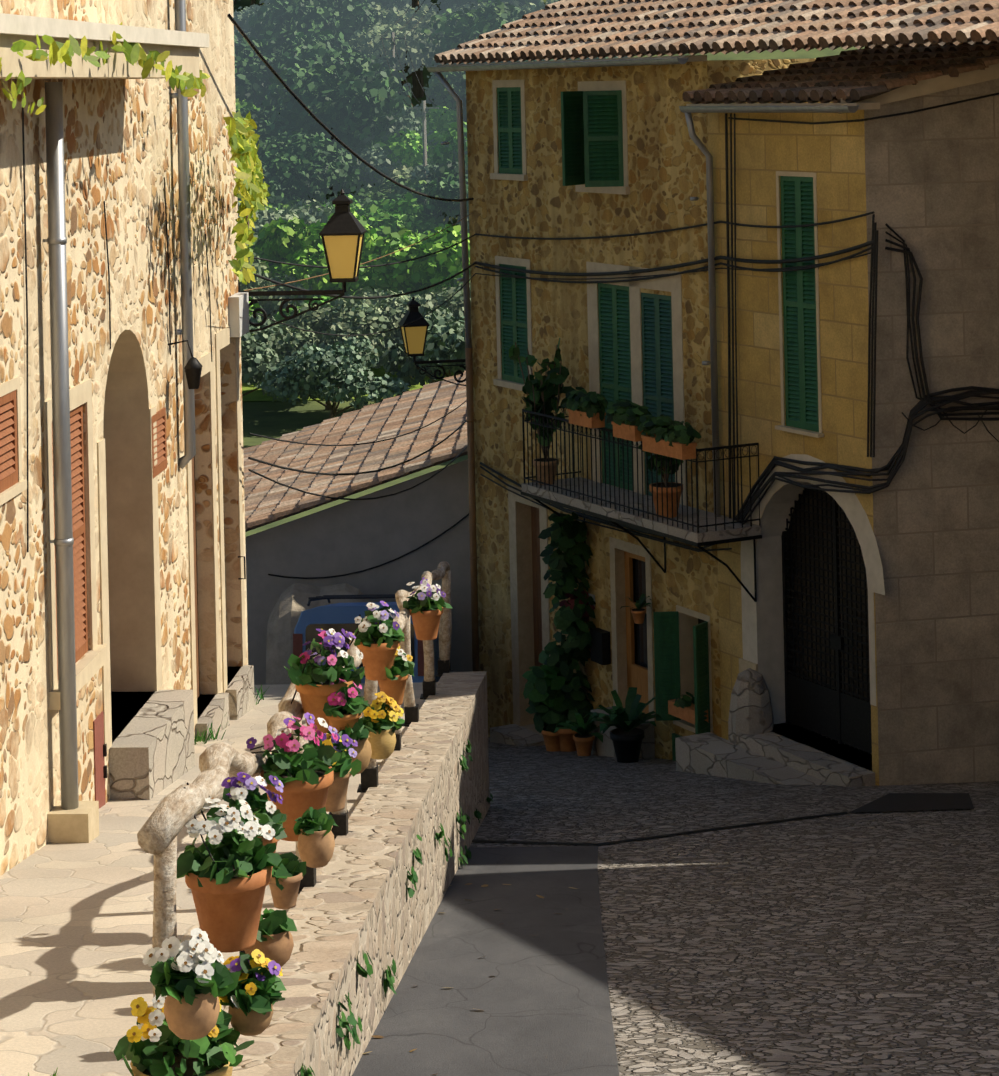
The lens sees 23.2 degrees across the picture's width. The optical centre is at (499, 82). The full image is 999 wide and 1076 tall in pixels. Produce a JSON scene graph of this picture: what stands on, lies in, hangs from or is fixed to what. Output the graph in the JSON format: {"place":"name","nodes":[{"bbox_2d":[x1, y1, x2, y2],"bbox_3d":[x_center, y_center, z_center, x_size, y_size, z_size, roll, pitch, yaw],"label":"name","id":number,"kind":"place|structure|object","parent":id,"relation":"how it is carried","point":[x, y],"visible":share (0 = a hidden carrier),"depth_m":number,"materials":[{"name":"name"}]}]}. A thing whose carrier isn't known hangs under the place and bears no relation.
{"place":"outdoors","nodes":[
{"label":"outdoors","id":0,"kind":"place"},
{"bbox_2d":[352,846,618,1075],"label":"road asphalt","id":1,"kind":"structure","parent":0,"point":[532,985],"depth_m":14.04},
{"bbox_2d":[363,880,576,1074],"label":"fallen leaves","id":2,"kind":"object","parent":1,"relation":"on","point":[379,1036],"visible":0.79,"depth_m":16.66,"materials":[{"name":"brown plant"}]},
{"bbox_2d":[233,0,998,1075],"bbox_3d":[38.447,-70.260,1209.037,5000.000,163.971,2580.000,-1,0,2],"label":"ground","id":3,"kind":"structure","parent":0,"point":[855,944],"depth_m":16.86,"materials":[{"name":"stone"}]},
{"bbox_2d":[0,0,254,875],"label":"building","id":4,"kind":"structure","parent":3,"relation":"on","point":[164,672],"depth_m":17.60,"materials":[{"name":"beige stone"}]},
{"bbox_2d":[22,0,248,842],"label":"building pipes","id":5,"kind":"object","parent":4,"relation":"attached to","point":[71,818],"visible":0.88,"depth_m":15.34,"materials":[{"name":"metal"}]},
{"bbox_2d":[0,22,270,284],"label":"climbing vine","id":6,"kind":"object","parent":4,"relation":"attached to","point":[252,193],"depth_m":18.55,"materials":[{"name":"green plant"}]},
{"bbox_2d":[238,189,366,332],"bbox_3d":[-1.826,1.641,22.412,1.191,1.322,0.402,-1,0,2],"label":"street lantern","id":7,"kind":"object","parent":4,"relation":"attached to","point":[342,232],"visible":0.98,"depth_m":22.29,"materials":[{"name":"black metal"}]},
{"bbox_2d":[0,682,436,1075],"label":"terrace paving","id":8,"kind":"structure","parent":3,"relation":"on","point":[76,929],"depth_m":12.60,"materials":[{"name":"beige stone"}]},
{"bbox_2d":[234,27,256,45],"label":"tree","id":9,"kind":"object","parent":3,"relation":"on","point":[237,38],"visible":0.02,"depth_m":156.27,"materials":[{"name":"green plant"}]},
{"bbox_2d":[235,98,260,110],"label":"tree","id":10,"kind":"object","parent":3,"relation":"on","point":[239,104],"visible":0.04,"depth_m":139.07,"materials":[{"name":"green plant"}]},
{"bbox_2d":[233,4,269,45],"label":"tree","id":11,"kind":"object","parent":3,"relation":"on","point":[241,18],"visible":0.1,"depth_m":159.84,"materials":[{"name":"green plant"}]},
{"bbox_2d":[241,296,262,362],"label":"tree","id":12,"kind":"object","parent":3,"relation":"on","point":[254,306],"depth_m":89.44,"materials":[{"name":"green plant"}]},
{"bbox_2d":[28,685,492,1075],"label":"weedy grass","id":13,"kind":"structure","parent":3,"relation":"on","point":[389,981],"depth_m":14.61,"materials":[{"name":"green plant"}]},
{"bbox_2d":[240,106,285,144],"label":"tree","id":14,"kind":"object","parent":3,"relation":"on","point":[259,121],"visible":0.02,"depth_m":132.70,"materials":[{"name":"green plant"}]},
{"bbox_2d":[246,242,282,307],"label":"tree","id":15,"kind":"object","parent":3,"relation":"on","point":[274,269],"visible":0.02,"depth_m":102.33,"materials":[{"name":"green plant"}]},
{"bbox_2d":[247,225,281,265],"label":"tree","id":16,"kind":"object","parent":3,"relation":"on","point":[255,234],"visible":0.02,"depth_m":106.62,"materials":[{"name":"green plant"}]},
{"bbox_2d":[234,32,304,107],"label":"tree","id":17,"kind":"object","parent":3,"relation":"on","point":[257,65],"visible":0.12,"depth_m":142.48,"materials":[{"name":"green plant"}]},
{"bbox_2d":[237,165,304,213],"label":"tree","id":18,"kind":"object","parent":3,"relation":"on","point":[275,191],"visible":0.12,"depth_m":123.56,"materials":[{"name":"green plant"}]},
{"bbox_2d":[241,313,302,397],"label":"tree","id":19,"kind":"object","parent":3,"relation":"on","point":[257,363],"visible":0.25,"depth_m":85.25,"materials":[{"name":"green plant"}]},
{"bbox_2d":[240,253,321,318],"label":"tree","id":20,"kind":"object","parent":3,"relation":"on","point":[271,310],"visible":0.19,"depth_m":100.08,"materials":[{"name":"green plant"}]},
{"bbox_2d":[238,199,334,234],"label":"tree","id":21,"kind":"object","parent":3,"relation":"on","point":[311,215],"visible":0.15,"depth_m":115.89,"materials":[{"name":"green plant"}]},
{"bbox_2d":[269,295,338,332],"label":"tree","id":22,"kind":"object","parent":3,"relation":"on","point":[278,317],"depth_m":96.44,"materials":[{"name":"green plant"}]},
{"bbox_2d":[236,103,372,168],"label":"tree","id":23,"kind":"object","parent":3,"relation":"on","point":[278,130],"visible":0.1,"depth_m":132.83,"materials":[{"name":"green plant"}]},
{"bbox_2d":[256,128,359,204],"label":"tree","id":24,"kind":"object","parent":3,"relation":"on","point":[317,166],"visible":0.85,"depth_m":125.45,"materials":[{"name":"green plant"}]},
{"bbox_2d":[248,0,379,56],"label":"tree","id":25,"kind":"object","parent":3,"relation":"on","point":[304,16],"visible":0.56,"depth_m":153.38,"materials":[{"name":"green plant"}]},
{"bbox_2d":[254,209,378,305],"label":"tree","id":26,"kind":"object","parent":3,"relation":"on","point":[289,241],"visible":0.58,"depth_m":102.37,"materials":[{"name":"green plant"}]},
{"bbox_2d":[266,583,372,684],"bbox_3d":[-2.021,8.761,34.842,2.600,3.059,1.057,-1,0,2],"label":"archway","id":27,"kind":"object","parent":3,"relation":"on","point":[289,607],"depth_m":34.90,"materials":[{"name":"grey stone"}]},
{"bbox_2d":[234,28,406,97],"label":"tree","id":28,"kind":"object","parent":3,"relation":"on","point":[316,51],"visible":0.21,"depth_m":145.05,"materials":[{"name":"green plant"}]},
{"bbox_2d":[280,194,364,213],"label":"tree","id":29,"kind":"object","parent":3,"relation":"on","point":[288,205],"visible":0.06,"depth_m":123.67,"materials":[{"name":"green plant"}]},
{"bbox_2d":[264,0,386,19],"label":"tree","id":30,"kind":"object","parent":3,"relation":"on","point":[267,1],"visible":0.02,"depth_m":165.11,"materials":[{"name":"green plant"}]},
{"bbox_2d":[270,293,388,409],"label":"tree","id":31,"kind":"object","parent":3,"relation":"on","point":[313,320],"visible":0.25,"depth_m":92.95,"materials":[{"name":"green plant"}]},
{"bbox_2d":[264,294,403,409],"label":"tree","id":32,"kind":"object","parent":3,"relation":"on","point":[371,318],"visible":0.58,"depth_m":90.01,"materials":[{"name":"green plant"}]},
{"bbox_2d":[261,336,409,418],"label":"tree","id":33,"kind":"object","parent":3,"relation":"on","point":[330,373],"visible":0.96,"depth_m":82.68,"materials":[{"name":"green plant"}]},
{"bbox_2d":[262,52,412,197],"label":"tree","id":34,"kind":"object","parent":3,"relation":"on","point":[344,103],"visible":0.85,"depth_m":132.62,"materials":[{"name":"green plant"}]},
{"bbox_2d":[242,358,462,400],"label":"field grass","id":35,"kind":"structure","parent":3,"relation":"on","point":[256,395],"depth_m":98.92,"materials":[{"name":"green plant"}]},
{"bbox_2d":[224,671,489,1075],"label":"retaining wall","id":36,"kind":"structure","parent":3,"relation":"on","point":[351,908],"depth_m":13.97,"materials":[{"name":"beige stone"}]},
{"bbox_2d":[130,591,442,1075],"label":"flower pots","id":37,"kind":"object","parent":36,"relation":"on","point":[228,914],"visible":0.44,"depth_m":10.20,"materials":[{"name":"ceramic"}]},
{"bbox_2d":[113,577,452,1075],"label":"potted flowers","id":38,"kind":"object","parent":37,"relation":"on","point":[238,826],"visible":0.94,"depth_m":9.50,"materials":[{"name":"multicoloured plant"}]},
{"bbox_2d":[137,561,452,1011],"bbox_3d":[-0.909,4.284,16.655,0.296,3.152,15.180,-1,0,2],"label":"rail log","id":39,"kind":"object","parent":36,"relation":"on","point":[176,810],"visible":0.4,"depth_m":10.98,"materials":[{"name":"beige stone"}]},
{"bbox_2d":[245,459,472,684],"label":"building wall","id":40,"kind":"structure","parent":3,"relation":"on","point":[393,544],"depth_m":35.78,"materials":[{"name":"beige paint"}]},
{"bbox_2d":[243,371,467,531],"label":"tiled roof","id":41,"kind":"structure","parent":40,"relation":"on","point":[267,501],"depth_m":39.55,"materials":[{"name":"tile"}]},
{"bbox_2d":[293,594,440,682],"bbox_3d":[-1.709,7.932,33.103,1.760,2.481,4.266,-1,0,2],"label":"car","id":42,"kind":"object","parent":3,"relation":"on","point":[337,617],"visible":0.23,"depth_m":31.31,"materials":[{"name":"paint"}]},
{"bbox_2d":[354,64,412,95],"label":"tree","id":43,"kind":"object","parent":3,"relation":"on","point":[404,85],"visible":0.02,"depth_m":147.37,"materials":[{"name":"green plant"}]},
{"bbox_2d":[331,175,441,215],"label":"tree","id":44,"kind":"object","parent":3,"relation":"on","point":[366,195],"visible":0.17,"depth_m":124.89,"materials":[{"name":"green plant"}]},
{"bbox_2d":[374,0,404,19],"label":"tree","id":45,"kind":"object","parent":3,"relation":"on","point":[383,3],"visible":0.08,"depth_m":167.79,"materials":[{"name":"green plant"}]},
{"bbox_2d":[343,129,443,192],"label":"tree","id":46,"kind":"object","parent":3,"relation":"on","point":[408,151],"visible":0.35,"depth_m":132.60,"materials":[{"name":"green plant"}]},
{"bbox_2d":[349,2,449,106],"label":"tree","id":47,"kind":"object","parent":3,"relation":"on","point":[373,44],"visible":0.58,"depth_m":153.85,"materials":[{"name":"green plant"}]},
{"bbox_2d":[334,224,469,369],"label":"tree","id":48,"kind":"object","parent":3,"relation":"on","point":[420,273],"visible":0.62,"depth_m":101.17,"materials":[{"name":"green plant"}]},
{"bbox_2d":[347,106,456,183],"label":"tree","id":49,"kind":"object","parent":3,"relation":"on","point":[381,164],"visible":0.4,"depth_m":133.01,"materials":[{"name":"green plant"}]},
{"bbox_2d":[358,192,447,232],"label":"tree","id":50,"kind":"object","parent":3,"relation":"on","point":[409,205],"visible":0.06,"depth_m":119.36,"materials":[{"name":"green plant"}]},
{"bbox_2d":[364,204,441,236],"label":"tree","id":51,"kind":"object","parent":3,"relation":"on","point":[384,223],"visible":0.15,"depth_m":116.92,"materials":[{"name":"green plant"}]},
{"bbox_2d":[368,162,437,197],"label":"tree","id":52,"kind":"object","parent":3,"relation":"on","point":[404,171],"visible":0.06,"depth_m":130.72,"materials":[{"name":"green plant"}]},
{"bbox_2d":[356,286,456,376],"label":"tree","id":53,"kind":"object","parent":3,"relation":"on","point":[368,292],"visible":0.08,"depth_m":99.14,"materials":[{"name":"green plant"}]},
{"bbox_2d":[374,0,438,19],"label":"tree","id":54,"kind":"object","parent":3,"relation":"on","point":[406,4],"visible":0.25,"depth_m":168.90,"materials":[{"name":"green plant"}]},
{"bbox_2d":[370,293,446,383],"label":"tree","id":55,"kind":"object","parent":3,"relation":"on","point":[421,301],"visible":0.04,"depth_m":91.28,"materials":[{"name":"green plant"}]},
{"bbox_2d":[380,0,438,178],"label":"utility poles","id":56,"kind":"object","parent":3,"relation":"on","point":[423,107],"visible":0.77,"depth_m":127.87,"materials":[{"name":"concrete"}]},
{"bbox_2d":[412,0,423,97],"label":"tree","id":57,"kind":"object","parent":3,"relation":"on","point":[417,91],"visible":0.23,"depth_m":163.98,"materials":[{"name":"green plant"}]},
{"bbox_2d":[408,103,432,130],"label":"tree","id":58,"kind":"object","parent":3,"relation":"on","point":[418,113],"visible":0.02,"depth_m":143.28,"materials":[{"name":"green plant"}]},
{"bbox_2d":[373,275,470,370],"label":"tree","id":59,"kind":"object","parent":3,"relation":"on","point":[455,305],"visible":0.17,"depth_m":91.06,"materials":[{"name":"green plant"}]},
{"bbox_2d":[379,305,471,386],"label":"tree","id":60,"kind":"object","parent":3,"relation":"on","point":[445,338],"visible":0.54,"depth_m":83.88,"materials":[{"name":"green plant"}]},
{"bbox_2d":[396,159,468,222],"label":"tree","id":61,"kind":"object","parent":3,"relation":"on","point":[445,185],"visible":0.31,"depth_m":118.69,"materials":[{"name":"green plant"}]},
{"bbox_2d":[409,123,466,179],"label":"tree","id":62,"kind":"object","parent":3,"relation":"on","point":[418,170],"visible":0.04,"depth_m":127.63,"materials":[{"name":"green plant"}]},
{"bbox_2d":[417,105,463,156],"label":"tree","id":63,"kind":"object","parent":3,"relation":"on","point":[440,121],"visible":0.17,"depth_m":137.65,"materials":[{"name":"green plant"}]},
{"bbox_2d":[433,122,467,174],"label":"tree","id":64,"kind":"object","parent":3,"relation":"on","point":[451,138],"visible":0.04,"depth_m":126.36,"materials":[{"name":"green plant"}]},
{"bbox_2d":[423,62,478,112],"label":"tree","id":65,"kind":"object","parent":3,"relation":"on","point":[439,94],"visible":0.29,"depth_m":141.85,"materials":[{"name":"green plant"}]},
{"bbox_2d":[455,212,468,225],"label":"tree","id":66,"kind":"object","parent":3,"relation":"on","point":[458,219],"depth_m":118.59,"materials":[{"name":"green plant"}]},
{"bbox_2d":[460,71,466,124],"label":"tree","id":67,"kind":"object","parent":3,"relation":"on","point":[463,85],"depth_m":133.83,"materials":[{"name":"green plant"}]},
{"bbox_2d":[419,0,526,72],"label":"tree","id":68,"kind":"object","parent":3,"relation":"on","point":[474,24],"visible":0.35,"depth_m":145.44,"materials":[{"name":"green plant"}]},
{"bbox_2d":[438,0,522,30],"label":"tree","id":69,"kind":"object","parent":3,"relation":"on","point":[455,9],"visible":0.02,"depth_m":161.76,"materials":[{"name":"green plant"}]},
{"bbox_2d":[437,0,537,13],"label":"tree","id":70,"kind":"object","parent":3,"relation":"on","point":[445,4],"visible":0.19,"depth_m":169.04,"materials":[{"name":"green plant"}]},
{"bbox_2d":[507,0,558,15],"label":"tree","id":71,"kind":"object","parent":3,"relation":"on","point":[539,5],"depth_m":155.05,"materials":[{"name":"green plant"}]},
{"bbox_2d":[541,608,707,762],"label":"flower pots","id":72,"kind":"object","parent":3,"relation":"on","point":[627,747],"depth_m":29.18,"materials":[{"name":"ceramic"}]},
{"bbox_2d":[522,512,694,742],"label":"potted plants","id":73,"kind":"object","parent":72,"relation":"in","point":[554,692],"depth_m":30.68,"materials":[{"name":"green plant"}]},
{"bbox_2d":[466,58,833,760],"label":"building","id":74,"kind":"structure","parent":3,"relation":"on","point":[582,152],"depth_m":30.58,"materials":[{"name":"yellow stone"}]},
{"bbox_2d":[398,296,472,385],"bbox_3d":[-0.871,3.577,33.649,0.997,1.289,0.375,-1,0,-12],"label":"street lantern","id":75,"kind":"object","parent":74,"relation":"attached to","point":[414,335],"visible":0.96,"depth_m":33.49,"materials":[{"name":"black metal"}]},
{"bbox_2d":[533,409,696,517],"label":"flower pots","id":76,"kind":"object","parent":74,"relation":"on","point":[677,450],"visible":0.67,"depth_m":28.04,"materials":[{"name":"ceramic"}]},
{"bbox_2d":[509,338,700,486],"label":"balcony plants","id":77,"kind":"object","parent":76,"relation":"in","point":[544,390],"visible":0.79,"depth_m":28.90,"materials":[{"name":"green plant"}]},
{"bbox_2d":[521,406,761,601],"bbox_3d":[1.610,4.987,29.064,0.867,1.819,4.161,-1,0,-28],"label":"balcony railing","id":78,"kind":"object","parent":74,"relation":"attached to","point":[697,527],"depth_m":28.50,"materials":[{"name":"black metal"}]},
{"bbox_2d":[426,55,998,671],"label":"roof gutters","id":79,"kind":"object","parent":74,"relation":"attached to","point":[938,85],"visible":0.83,"depth_m":28.08,"materials":[{"name":"metal"}]},
{"bbox_2d":[434,0,998,64],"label":"roof","id":80,"kind":"structure","parent":74,"relation":"on","point":[576,29],"depth_m":28.41,"materials":[{"name":"tile"}]},
{"bbox_2d":[484,57,607,62],"bbox_3d":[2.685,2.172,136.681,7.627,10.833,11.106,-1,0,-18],"label":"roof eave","id":81,"kind":"object","parent":80,"relation":"attached to","point":[549,60],"visible":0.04,"depth_m":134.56,"materials":[{"name":"brown wood"}]},
{"bbox_2d":[472,793,973,844],"bbox_3d":[2.348,6.788,22.386,6.064,0.754,1.504,-1,0,-36],"label":"drainage channel","id":82,"kind":"object","parent":3,"relation":"on","point":[913,801],"visible":0.9,"depth_m":23.26,"materials":[{"name":"grey concrete"}]},
{"bbox_2d":[675,78,998,786],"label":"building","id":83,"kind":"structure","parent":3,"relation":"on","point":[924,185],"depth_m":25.86,"materials":[{"name":"yellow stone"}]},
{"bbox_2d":[227,14,998,551],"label":"cables","id":84,"kind":"object","parent":83,"relation":"attached to","point":[897,458],"visible":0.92,"depth_m":26.28,"materials":[{"name":"rubber"}]},
{"bbox_2d":[682,41,998,103],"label":"roof","id":85,"kind":"structure","parent":83,"relation":"on","point":[866,72],"depth_m":26.87,"materials":[{"name":"tile"}]},
{"bbox_2d":[781,484,871,754],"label":"gate","id":86,"kind":"structure","parent":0,"point":[839,716],"depth_m":26.98,"materials":[{"name":"black metal"}]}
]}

